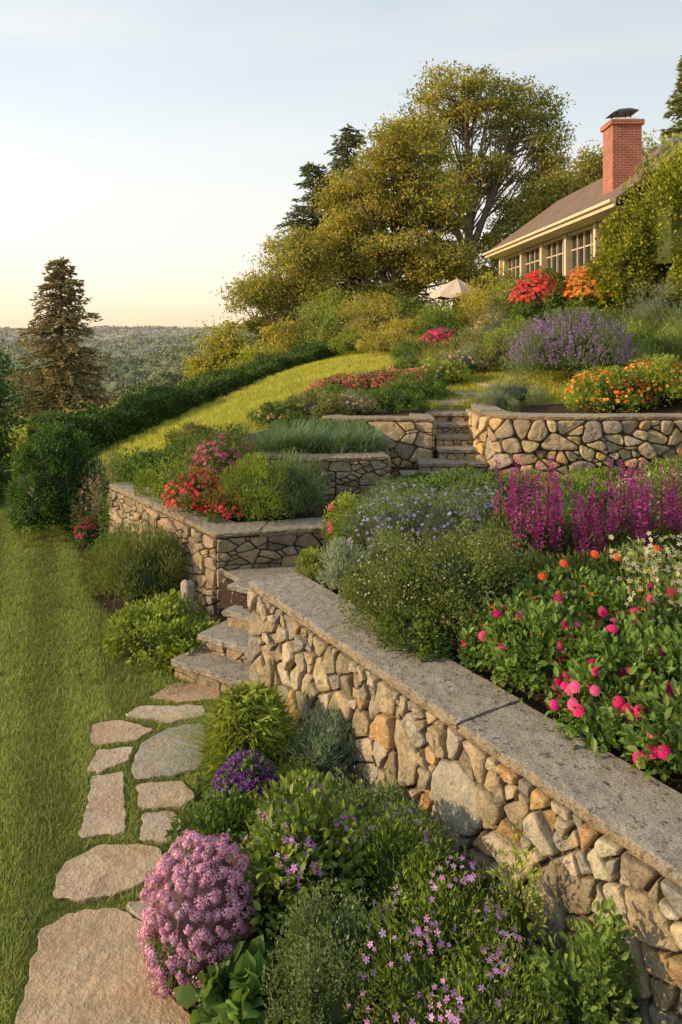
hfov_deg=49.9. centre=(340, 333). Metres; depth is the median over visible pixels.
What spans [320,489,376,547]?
flowering shrub
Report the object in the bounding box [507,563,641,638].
zinnia plant
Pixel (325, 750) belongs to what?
lavender bush
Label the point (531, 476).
garden shrub
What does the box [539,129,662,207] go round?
maple tree
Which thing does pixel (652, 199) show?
gable wall
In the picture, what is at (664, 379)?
orange lantana
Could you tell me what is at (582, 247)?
transom
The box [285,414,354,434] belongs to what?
blue fescue grass
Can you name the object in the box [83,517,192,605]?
rosemary bush
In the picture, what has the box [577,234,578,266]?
mullion
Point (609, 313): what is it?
slope shrub
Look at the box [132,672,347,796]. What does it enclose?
ornamental grass
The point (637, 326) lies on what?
slope shrub
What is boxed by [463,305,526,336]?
slope shrub
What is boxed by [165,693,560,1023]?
mulch
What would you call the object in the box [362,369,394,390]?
salmon heather
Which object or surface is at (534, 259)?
mullion
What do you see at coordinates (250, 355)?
tree
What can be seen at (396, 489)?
blue aster plant
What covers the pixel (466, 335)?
slope shrub
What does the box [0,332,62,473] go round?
yew tree
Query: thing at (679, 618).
zinnia plant
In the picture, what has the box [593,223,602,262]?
post
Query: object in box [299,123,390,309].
fir tree
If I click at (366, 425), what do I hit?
spreading shrub
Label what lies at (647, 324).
meadow grass clump
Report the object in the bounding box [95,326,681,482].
meadow grass
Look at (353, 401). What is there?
slope shrub
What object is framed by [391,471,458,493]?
garden shrub
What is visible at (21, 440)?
tree
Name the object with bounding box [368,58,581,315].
oak tree
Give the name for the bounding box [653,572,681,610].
zinnia plant
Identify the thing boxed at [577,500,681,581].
sage foliage
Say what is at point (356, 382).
salmon heather
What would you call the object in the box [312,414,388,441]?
blue fescue grass
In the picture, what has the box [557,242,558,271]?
mullion
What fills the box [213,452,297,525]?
feathery shrub
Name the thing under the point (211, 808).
leafy groundcover
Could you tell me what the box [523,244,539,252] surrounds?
head
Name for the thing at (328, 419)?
spreading shrub
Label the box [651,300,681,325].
meadow grass clump
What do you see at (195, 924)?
sedum flower cluster
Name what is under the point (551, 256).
mullion
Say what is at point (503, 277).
slope shrub
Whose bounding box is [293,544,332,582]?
boxwood shrub
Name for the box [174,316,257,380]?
bush
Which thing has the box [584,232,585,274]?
mullion
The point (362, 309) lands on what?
shrub
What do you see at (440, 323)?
slope shrub
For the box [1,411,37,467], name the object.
tree
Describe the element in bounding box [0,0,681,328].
sky
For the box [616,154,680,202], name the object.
soffit
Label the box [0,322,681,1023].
ground
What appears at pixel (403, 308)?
slope shrub
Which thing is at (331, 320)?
slope shrub
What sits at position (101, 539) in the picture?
boxwood shrub
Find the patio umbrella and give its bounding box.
[430,277,478,309]
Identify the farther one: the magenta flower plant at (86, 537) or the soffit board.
the soffit board
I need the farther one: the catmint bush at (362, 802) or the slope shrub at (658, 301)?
the slope shrub at (658, 301)
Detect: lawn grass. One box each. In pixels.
[0,417,259,694]
[0,682,217,1023]
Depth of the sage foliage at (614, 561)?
5.36 m
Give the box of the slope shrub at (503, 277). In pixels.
[476,268,527,289]
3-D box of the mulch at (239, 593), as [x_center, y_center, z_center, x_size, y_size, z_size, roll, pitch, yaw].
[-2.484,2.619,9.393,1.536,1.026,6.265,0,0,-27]
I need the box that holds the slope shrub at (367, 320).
[320,289,407,342]
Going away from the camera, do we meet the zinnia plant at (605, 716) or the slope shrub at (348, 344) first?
the zinnia plant at (605, 716)
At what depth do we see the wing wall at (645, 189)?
25.53 m
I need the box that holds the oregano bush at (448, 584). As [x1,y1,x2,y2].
[337,516,545,661]
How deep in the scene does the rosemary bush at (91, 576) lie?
8.75 m
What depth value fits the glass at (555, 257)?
26.22 m
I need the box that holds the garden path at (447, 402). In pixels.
[426,382,519,405]
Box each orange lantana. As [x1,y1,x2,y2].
[559,365,658,412]
[617,352,681,405]
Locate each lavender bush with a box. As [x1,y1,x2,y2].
[282,704,358,783]
[497,305,649,387]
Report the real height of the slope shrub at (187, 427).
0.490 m
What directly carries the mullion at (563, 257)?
on the sill
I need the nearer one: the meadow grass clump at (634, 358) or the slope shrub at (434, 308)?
the meadow grass clump at (634, 358)
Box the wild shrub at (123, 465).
[96,445,160,535]
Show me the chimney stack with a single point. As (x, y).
(622, 151)
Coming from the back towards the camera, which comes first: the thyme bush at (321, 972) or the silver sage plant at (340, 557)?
the silver sage plant at (340, 557)
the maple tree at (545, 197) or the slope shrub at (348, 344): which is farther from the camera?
the maple tree at (545, 197)
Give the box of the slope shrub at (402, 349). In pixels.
[387,339,438,358]
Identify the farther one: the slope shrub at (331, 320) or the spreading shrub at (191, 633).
the slope shrub at (331, 320)
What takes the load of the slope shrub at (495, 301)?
on the ground at (556, 406)
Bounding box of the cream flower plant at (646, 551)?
[604,531,681,623]
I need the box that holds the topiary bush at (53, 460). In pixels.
[2,419,108,536]
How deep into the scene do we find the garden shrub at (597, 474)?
9.40 m
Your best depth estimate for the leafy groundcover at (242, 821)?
4.28 m
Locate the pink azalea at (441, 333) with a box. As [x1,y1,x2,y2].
[420,327,463,348]
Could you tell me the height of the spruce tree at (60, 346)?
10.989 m
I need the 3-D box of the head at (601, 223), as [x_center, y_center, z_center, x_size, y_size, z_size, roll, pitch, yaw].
[7.923,-3.289,21.003,0.220,0.099,2.280,0,0,-3]
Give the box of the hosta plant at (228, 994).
[173,934,299,1023]
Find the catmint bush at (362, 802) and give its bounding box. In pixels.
[305,765,418,869]
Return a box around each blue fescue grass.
[244,421,313,454]
[259,414,325,436]
[265,420,345,453]
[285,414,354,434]
[296,423,380,453]
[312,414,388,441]
[321,418,405,452]
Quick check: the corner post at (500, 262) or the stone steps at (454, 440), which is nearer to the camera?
the stone steps at (454, 440)
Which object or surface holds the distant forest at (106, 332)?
on the ground at (556, 406)
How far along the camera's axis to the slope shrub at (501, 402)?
12.47 m
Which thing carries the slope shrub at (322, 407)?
on the ground at (556, 406)
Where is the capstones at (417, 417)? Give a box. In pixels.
[322,411,435,421]
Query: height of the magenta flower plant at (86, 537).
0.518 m
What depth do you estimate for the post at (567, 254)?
24.59 m
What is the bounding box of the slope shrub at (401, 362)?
[382,354,429,371]
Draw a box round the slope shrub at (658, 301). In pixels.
[616,275,681,325]
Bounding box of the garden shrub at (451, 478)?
[420,466,522,510]
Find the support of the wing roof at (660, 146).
on the roof back
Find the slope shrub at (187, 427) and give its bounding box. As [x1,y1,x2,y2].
[164,421,216,446]
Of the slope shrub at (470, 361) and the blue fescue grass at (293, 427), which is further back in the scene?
the slope shrub at (470, 361)
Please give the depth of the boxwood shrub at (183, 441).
11.64 m
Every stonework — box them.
[107,489,331,621]
[247,590,681,1023]
[255,449,390,502]
[343,421,436,466]
[466,409,681,478]
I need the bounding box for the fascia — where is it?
[485,199,615,257]
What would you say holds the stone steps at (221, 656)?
on the ground at (556, 406)
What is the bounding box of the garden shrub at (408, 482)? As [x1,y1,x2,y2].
[373,475,454,513]
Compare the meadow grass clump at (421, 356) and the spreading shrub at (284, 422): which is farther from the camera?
the meadow grass clump at (421, 356)
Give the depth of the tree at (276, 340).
30.62 m
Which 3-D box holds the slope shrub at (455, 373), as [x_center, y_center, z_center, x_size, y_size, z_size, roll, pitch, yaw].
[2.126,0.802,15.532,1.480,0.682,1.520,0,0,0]
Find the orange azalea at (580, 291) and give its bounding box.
[559,262,638,319]
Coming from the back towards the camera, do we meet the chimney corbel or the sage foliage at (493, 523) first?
the chimney corbel
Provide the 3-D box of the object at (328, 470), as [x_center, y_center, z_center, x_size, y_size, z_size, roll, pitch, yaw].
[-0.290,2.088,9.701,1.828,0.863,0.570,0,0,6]
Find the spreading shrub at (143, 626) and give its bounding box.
[101,588,220,670]
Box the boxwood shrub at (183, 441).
[157,434,219,456]
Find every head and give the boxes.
[506,252,519,258]
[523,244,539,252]
[543,235,563,245]
[568,225,592,236]
[598,212,630,225]
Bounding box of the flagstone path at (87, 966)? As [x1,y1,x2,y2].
[15,683,219,1023]
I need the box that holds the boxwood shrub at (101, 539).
[80,532,124,568]
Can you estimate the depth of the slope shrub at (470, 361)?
16.20 m
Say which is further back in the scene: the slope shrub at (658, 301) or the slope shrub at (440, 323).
the slope shrub at (440, 323)
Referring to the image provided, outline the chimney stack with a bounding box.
[603,125,641,205]
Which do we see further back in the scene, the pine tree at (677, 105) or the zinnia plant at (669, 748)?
the pine tree at (677, 105)
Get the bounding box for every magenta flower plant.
[73,513,103,548]
[180,422,266,481]
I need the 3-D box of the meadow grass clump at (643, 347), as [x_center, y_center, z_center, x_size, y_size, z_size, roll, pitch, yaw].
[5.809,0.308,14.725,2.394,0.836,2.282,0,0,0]
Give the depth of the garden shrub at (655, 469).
8.58 m
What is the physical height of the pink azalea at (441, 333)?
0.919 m
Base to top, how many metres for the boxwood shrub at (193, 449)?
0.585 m
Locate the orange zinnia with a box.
[538,545,661,599]
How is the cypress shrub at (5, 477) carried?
on the ground at (556, 406)
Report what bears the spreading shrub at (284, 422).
on the ground at (556, 406)
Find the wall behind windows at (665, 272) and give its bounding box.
[510,208,673,277]
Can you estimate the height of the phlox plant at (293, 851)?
0.880 m
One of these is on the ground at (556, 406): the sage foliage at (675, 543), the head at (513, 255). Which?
the sage foliage at (675, 543)
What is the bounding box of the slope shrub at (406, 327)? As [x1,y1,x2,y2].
[375,315,431,342]
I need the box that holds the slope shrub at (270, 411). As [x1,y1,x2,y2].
[245,400,307,428]
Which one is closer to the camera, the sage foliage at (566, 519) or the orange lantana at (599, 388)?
the sage foliage at (566, 519)
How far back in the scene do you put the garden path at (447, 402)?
13.72 m
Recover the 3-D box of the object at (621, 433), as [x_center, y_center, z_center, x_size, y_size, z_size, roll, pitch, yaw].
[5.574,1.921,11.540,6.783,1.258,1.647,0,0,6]
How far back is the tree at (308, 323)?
30.45 m
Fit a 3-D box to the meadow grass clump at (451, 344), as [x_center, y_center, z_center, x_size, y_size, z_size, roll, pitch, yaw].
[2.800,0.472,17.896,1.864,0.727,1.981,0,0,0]
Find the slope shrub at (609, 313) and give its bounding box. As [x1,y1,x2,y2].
[561,306,620,327]
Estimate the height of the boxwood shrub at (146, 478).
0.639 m
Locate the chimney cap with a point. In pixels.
(624, 112)
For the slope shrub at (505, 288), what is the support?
on the ground at (556, 406)
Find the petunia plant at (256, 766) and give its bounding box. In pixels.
[206,749,280,815]
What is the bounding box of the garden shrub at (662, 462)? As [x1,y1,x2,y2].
[638,457,679,475]
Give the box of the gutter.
[482,199,613,255]
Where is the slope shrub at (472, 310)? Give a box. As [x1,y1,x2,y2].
[445,285,504,330]
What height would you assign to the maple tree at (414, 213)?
12.342 m
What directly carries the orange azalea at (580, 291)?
on the ground at (556, 406)
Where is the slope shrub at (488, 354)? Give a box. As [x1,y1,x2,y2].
[473,334,529,372]
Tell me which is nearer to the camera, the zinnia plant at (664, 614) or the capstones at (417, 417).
the zinnia plant at (664, 614)
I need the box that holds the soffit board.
[488,206,635,258]
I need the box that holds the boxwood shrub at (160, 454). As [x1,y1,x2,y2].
[123,447,195,483]
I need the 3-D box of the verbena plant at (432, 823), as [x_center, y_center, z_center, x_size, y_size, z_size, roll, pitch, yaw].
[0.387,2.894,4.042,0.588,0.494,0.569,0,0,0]
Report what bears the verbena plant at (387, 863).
on the ground at (556, 406)
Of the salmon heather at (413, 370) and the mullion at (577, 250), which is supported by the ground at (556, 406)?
the salmon heather at (413, 370)
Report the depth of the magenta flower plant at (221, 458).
9.36 m
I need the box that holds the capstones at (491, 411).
[471,404,681,419]
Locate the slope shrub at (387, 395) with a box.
[354,378,431,412]
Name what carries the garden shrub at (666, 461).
on the ground at (556, 406)
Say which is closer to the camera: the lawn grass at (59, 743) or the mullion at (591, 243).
the lawn grass at (59, 743)
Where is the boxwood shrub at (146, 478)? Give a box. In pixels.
[132,453,199,500]
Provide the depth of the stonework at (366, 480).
9.49 m
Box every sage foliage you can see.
[456,505,572,577]
[512,545,627,607]
[525,505,648,580]
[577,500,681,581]
[585,542,681,621]
[657,513,681,580]
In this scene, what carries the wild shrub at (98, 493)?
on the ground at (556, 406)
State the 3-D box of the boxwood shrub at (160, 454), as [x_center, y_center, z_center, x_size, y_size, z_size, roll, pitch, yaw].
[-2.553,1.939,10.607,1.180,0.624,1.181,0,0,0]
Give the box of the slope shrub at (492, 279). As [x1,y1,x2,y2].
[454,268,520,308]
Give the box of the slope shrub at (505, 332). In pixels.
[482,314,541,347]
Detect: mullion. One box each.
[515,256,516,284]
[530,251,531,270]
[534,250,535,270]
[551,244,552,268]
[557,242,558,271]
[562,240,563,276]
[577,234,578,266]
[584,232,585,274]
[591,229,592,259]
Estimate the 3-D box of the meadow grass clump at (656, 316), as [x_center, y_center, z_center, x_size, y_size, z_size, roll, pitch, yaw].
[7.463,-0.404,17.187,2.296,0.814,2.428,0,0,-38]
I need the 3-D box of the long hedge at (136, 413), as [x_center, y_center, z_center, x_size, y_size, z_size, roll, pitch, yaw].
[-3.440,1.957,21.232,1.662,3.438,13.085,0,0,28]
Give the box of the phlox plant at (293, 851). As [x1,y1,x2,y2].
[235,766,375,968]
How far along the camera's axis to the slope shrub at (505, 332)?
17.36 m
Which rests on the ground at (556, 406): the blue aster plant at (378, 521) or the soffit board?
the blue aster plant at (378, 521)
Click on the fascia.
(586, 215)
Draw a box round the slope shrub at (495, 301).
[476,290,517,330]
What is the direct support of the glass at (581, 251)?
on the sill
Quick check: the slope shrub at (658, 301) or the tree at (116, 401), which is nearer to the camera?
the slope shrub at (658, 301)
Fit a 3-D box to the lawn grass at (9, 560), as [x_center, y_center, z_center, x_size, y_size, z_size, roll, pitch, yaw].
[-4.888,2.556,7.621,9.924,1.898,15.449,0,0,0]
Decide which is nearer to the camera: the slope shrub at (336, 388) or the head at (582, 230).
the slope shrub at (336, 388)
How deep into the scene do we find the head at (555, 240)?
25.97 m
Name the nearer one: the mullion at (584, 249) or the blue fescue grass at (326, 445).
the blue fescue grass at (326, 445)
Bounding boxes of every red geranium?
[154,463,228,516]
[198,479,258,523]
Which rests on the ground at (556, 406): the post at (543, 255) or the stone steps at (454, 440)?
the stone steps at (454, 440)
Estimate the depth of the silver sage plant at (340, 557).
6.08 m
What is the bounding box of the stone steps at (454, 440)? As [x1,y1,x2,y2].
[399,410,486,479]
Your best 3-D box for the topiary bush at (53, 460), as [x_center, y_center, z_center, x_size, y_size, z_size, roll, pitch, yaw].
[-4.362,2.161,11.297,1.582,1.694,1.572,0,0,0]
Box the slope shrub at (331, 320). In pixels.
[299,288,367,343]
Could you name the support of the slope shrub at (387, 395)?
on the ground at (556, 406)
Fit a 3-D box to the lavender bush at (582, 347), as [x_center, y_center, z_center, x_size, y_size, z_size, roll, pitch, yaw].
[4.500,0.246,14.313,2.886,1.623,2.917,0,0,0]
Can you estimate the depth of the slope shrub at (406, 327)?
24.09 m
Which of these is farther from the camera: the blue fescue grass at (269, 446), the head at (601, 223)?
the head at (601, 223)
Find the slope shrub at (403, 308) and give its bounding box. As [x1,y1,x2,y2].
[369,291,438,332]
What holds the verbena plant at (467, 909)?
on the ground at (556, 406)
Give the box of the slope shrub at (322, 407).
[280,389,356,418]
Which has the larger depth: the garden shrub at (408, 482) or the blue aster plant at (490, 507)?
the garden shrub at (408, 482)
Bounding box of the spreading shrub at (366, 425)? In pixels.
[337,418,379,437]
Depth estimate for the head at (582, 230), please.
23.56 m
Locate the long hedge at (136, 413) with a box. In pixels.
[24,341,341,452]
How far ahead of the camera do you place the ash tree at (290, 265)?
35.39 m
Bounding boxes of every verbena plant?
[333,796,469,962]
[342,887,490,1023]
[361,807,457,898]
[371,843,533,1014]
[414,932,569,1023]
[452,907,548,1023]
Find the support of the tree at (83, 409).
on the ground at (556, 406)
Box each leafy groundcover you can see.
[163,785,255,860]
[197,759,220,796]
[205,785,283,852]
[225,844,284,944]
[263,756,322,823]
[374,598,461,661]
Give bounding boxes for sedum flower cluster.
[136,829,260,1006]
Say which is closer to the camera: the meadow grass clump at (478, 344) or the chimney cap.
the meadow grass clump at (478, 344)
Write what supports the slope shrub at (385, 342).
on the ground at (556, 406)
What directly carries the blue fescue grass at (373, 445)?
on the ground at (556, 406)
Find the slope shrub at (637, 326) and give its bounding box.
[604,318,677,355]
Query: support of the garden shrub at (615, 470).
on the ground at (556, 406)
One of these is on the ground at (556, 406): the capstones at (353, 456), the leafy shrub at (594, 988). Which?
the leafy shrub at (594, 988)
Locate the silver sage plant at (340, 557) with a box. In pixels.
[314,536,373,597]
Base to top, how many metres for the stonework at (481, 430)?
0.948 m
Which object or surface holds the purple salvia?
on the ground at (556, 406)
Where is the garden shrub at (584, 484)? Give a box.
[517,475,638,535]
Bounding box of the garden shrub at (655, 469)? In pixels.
[597,457,681,515]
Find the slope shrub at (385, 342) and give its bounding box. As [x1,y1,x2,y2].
[354,326,413,355]
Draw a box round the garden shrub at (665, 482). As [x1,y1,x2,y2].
[630,459,681,536]
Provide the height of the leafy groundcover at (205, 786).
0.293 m
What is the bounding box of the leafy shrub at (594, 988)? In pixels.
[524,896,644,1023]
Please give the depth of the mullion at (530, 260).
28.91 m
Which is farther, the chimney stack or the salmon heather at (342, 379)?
the chimney stack
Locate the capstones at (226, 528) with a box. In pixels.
[109,481,330,537]
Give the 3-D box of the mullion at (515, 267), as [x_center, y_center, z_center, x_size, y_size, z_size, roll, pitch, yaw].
[7.397,-2.415,30.829,0.110,1.648,0.060,0,0,-3]
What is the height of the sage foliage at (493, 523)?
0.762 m
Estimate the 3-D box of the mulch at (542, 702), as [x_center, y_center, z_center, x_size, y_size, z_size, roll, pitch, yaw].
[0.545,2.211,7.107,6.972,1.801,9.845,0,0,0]
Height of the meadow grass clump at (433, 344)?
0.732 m
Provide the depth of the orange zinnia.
5.08 m
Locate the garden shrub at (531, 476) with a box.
[483,468,567,516]
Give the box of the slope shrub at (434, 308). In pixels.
[405,299,465,333]
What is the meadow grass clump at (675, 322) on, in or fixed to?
on the ground at (556, 406)
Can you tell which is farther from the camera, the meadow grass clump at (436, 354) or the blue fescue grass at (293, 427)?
the meadow grass clump at (436, 354)
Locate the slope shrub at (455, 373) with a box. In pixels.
[414,355,476,385]
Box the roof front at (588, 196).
[491,138,681,249]
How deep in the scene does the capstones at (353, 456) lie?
9.57 m
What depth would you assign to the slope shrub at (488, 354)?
16.01 m
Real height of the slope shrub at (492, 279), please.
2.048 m
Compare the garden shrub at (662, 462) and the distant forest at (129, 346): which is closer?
the garden shrub at (662, 462)
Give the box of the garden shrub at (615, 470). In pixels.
[561,466,643,490]
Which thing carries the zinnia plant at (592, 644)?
on the ground at (556, 406)
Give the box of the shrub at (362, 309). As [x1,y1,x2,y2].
[324,292,386,320]
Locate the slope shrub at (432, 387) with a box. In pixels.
[391,371,455,403]
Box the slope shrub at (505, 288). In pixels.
[487,275,547,324]
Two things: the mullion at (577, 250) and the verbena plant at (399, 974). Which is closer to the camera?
the verbena plant at (399, 974)
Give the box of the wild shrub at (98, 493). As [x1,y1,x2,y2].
[67,450,136,545]
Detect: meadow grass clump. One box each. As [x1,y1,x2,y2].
[403,346,452,363]
[404,345,457,361]
[406,335,449,357]
[427,342,476,359]
[463,337,493,354]
[594,304,632,323]
[599,317,658,342]
[600,338,679,371]
[605,330,675,360]
[612,303,681,331]
[612,306,671,337]
[641,319,681,358]
[644,313,681,336]
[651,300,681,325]
[651,321,681,349]
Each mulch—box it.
[77,526,246,669]
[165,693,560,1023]
[232,452,674,785]
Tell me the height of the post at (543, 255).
1.850 m
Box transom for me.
[571,243,592,250]
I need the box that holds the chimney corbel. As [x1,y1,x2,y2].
[600,119,644,131]
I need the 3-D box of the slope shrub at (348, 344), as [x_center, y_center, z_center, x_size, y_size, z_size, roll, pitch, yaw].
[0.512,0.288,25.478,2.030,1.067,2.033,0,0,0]
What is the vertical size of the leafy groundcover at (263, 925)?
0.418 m
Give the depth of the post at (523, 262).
29.51 m
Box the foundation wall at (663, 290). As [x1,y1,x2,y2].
[624,278,679,310]
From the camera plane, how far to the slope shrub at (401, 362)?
16.04 m
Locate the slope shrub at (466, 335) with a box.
[429,331,487,356]
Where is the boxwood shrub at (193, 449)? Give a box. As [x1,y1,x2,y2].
[168,437,246,467]
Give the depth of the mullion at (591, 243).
22.86 m
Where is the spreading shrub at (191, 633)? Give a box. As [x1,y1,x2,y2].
[151,616,217,675]
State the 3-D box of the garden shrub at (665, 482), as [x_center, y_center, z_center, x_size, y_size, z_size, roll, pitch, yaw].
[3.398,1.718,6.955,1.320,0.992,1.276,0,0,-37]
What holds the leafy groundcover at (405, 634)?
on the ground at (556, 406)
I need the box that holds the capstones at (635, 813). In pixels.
[249,572,681,886]
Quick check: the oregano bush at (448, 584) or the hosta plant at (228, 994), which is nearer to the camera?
the hosta plant at (228, 994)
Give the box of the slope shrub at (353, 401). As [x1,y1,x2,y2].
[332,389,391,415]
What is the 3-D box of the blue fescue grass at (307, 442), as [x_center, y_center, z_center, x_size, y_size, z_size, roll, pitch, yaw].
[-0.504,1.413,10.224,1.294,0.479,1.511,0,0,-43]
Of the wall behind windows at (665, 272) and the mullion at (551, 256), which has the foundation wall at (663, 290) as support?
the wall behind windows at (665, 272)
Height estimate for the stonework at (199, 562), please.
0.961 m
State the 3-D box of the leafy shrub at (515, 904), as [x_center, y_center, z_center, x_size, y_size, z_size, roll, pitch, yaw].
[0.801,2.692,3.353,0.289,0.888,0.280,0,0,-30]
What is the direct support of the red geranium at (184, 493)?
on the ground at (556, 406)
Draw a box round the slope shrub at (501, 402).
[473,388,522,411]
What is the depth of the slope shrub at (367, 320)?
26.98 m
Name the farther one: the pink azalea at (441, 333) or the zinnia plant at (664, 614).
the pink azalea at (441, 333)
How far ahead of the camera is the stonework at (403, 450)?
11.94 m
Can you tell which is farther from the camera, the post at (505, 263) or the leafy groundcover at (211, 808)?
the post at (505, 263)
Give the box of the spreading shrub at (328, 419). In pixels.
[301,417,343,427]
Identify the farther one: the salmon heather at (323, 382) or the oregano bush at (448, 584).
the salmon heather at (323, 382)
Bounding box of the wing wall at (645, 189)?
[642,182,651,197]
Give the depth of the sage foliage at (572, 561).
5.42 m
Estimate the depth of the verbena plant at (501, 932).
3.19 m
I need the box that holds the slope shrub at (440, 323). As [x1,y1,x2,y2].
[411,308,474,338]
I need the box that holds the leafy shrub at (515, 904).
[482,821,546,981]
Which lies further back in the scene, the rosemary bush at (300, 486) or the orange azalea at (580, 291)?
the orange azalea at (580, 291)
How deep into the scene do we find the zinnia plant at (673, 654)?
4.03 m
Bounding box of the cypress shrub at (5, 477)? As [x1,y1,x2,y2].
[0,459,12,503]
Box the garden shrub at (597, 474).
[540,466,643,503]
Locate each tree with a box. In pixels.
[0,256,124,427]
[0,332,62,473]
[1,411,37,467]
[4,415,30,467]
[62,400,120,422]
[101,388,145,407]
[210,219,359,349]
[217,340,290,369]
[246,317,315,355]
[250,161,360,352]
[272,296,351,351]
[298,106,490,318]
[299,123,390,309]
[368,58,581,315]
[445,139,602,311]
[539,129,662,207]
[651,55,681,152]
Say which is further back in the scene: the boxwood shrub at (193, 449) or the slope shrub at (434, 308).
the slope shrub at (434, 308)
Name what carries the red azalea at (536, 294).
on the ground at (556, 406)
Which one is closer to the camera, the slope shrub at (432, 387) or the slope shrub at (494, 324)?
the slope shrub at (432, 387)
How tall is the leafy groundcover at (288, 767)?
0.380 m
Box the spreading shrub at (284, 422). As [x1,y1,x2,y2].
[263,418,307,436]
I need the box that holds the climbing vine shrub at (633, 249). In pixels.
[584,131,681,310]
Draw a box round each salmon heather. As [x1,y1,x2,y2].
[304,377,340,395]
[327,373,353,389]
[343,371,373,392]
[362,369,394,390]
[382,367,407,384]
[397,366,431,384]
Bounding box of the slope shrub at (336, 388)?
[299,383,355,405]
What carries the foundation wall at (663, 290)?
on the ground at (556, 406)
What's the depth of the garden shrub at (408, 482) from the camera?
8.51 m
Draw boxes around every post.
[499,257,502,283]
[503,257,508,276]
[520,250,526,277]
[540,243,547,278]
[564,234,571,280]
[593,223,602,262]
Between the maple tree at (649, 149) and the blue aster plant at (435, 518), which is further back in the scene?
the maple tree at (649, 149)
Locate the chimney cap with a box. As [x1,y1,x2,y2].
[605,108,638,118]
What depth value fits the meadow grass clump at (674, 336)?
14.42 m
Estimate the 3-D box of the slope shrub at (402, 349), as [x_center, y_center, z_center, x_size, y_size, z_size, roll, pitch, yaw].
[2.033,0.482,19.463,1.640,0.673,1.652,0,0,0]
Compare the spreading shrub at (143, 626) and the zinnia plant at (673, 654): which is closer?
the zinnia plant at (673, 654)
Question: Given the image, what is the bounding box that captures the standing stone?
[180,579,193,612]
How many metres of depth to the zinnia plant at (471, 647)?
4.70 m
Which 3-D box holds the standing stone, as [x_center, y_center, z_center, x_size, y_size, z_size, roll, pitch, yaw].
[-1.594,2.850,7.574,0.125,0.600,0.120,0,0,36]
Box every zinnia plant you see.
[452,592,541,687]
[475,597,611,715]
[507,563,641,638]
[543,610,679,739]
[543,649,679,767]
[592,573,681,646]
[610,624,681,744]
[615,674,681,788]
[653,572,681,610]
[670,615,681,638]
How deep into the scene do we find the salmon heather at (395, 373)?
15.23 m
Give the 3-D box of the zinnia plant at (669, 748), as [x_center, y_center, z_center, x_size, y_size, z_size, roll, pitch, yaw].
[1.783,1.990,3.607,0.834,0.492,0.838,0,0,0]
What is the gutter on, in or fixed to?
attached to the fascia
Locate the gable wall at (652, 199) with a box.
[641,175,678,206]
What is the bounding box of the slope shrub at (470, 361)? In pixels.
[436,341,499,373]
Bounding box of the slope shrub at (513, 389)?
[477,374,548,405]
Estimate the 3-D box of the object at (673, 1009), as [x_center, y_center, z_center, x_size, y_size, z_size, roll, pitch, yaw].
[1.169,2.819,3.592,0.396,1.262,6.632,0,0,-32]
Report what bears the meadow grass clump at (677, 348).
on the ground at (556, 406)
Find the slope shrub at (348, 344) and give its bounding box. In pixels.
[327,327,378,354]
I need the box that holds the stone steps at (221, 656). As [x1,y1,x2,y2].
[171,564,305,692]
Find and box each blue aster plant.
[338,486,427,561]
[359,471,451,554]
[393,481,492,556]
[435,474,536,544]
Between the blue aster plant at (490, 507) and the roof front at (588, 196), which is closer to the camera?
the blue aster plant at (490, 507)
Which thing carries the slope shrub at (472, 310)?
on the ground at (556, 406)
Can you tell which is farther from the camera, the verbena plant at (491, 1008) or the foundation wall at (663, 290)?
the foundation wall at (663, 290)
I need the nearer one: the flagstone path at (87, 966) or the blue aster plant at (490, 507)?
the flagstone path at (87, 966)
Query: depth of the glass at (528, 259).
28.80 m
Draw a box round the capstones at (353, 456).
[257,450,388,461]
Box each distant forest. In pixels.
[0,324,256,340]
[0,332,258,362]
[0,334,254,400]
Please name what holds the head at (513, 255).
on the mullion at (515, 267)
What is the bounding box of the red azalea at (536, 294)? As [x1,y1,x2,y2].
[503,265,574,328]
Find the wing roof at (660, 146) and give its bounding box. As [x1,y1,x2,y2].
[653,133,680,160]
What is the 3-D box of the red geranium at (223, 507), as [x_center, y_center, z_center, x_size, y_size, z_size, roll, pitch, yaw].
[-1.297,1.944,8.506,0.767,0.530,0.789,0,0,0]
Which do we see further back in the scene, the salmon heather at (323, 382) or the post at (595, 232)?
the post at (595, 232)
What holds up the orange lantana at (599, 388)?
on the ground at (556, 406)
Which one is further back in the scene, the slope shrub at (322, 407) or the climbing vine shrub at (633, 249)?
the climbing vine shrub at (633, 249)
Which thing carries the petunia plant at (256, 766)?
on the ground at (556, 406)
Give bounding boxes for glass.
[509,255,519,279]
[527,249,538,272]
[548,241,561,274]
[572,230,590,277]
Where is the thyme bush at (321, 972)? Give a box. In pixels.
[259,877,400,1023]
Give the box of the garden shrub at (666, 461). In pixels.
[633,455,681,486]
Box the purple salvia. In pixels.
[491,448,681,577]
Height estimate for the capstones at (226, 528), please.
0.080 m
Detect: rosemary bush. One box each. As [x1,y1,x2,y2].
[75,537,142,598]
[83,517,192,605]
[254,446,330,519]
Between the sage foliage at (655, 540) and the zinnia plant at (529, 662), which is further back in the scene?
the sage foliage at (655, 540)
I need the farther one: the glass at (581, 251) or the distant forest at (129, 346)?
the distant forest at (129, 346)
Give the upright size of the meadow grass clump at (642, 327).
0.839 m

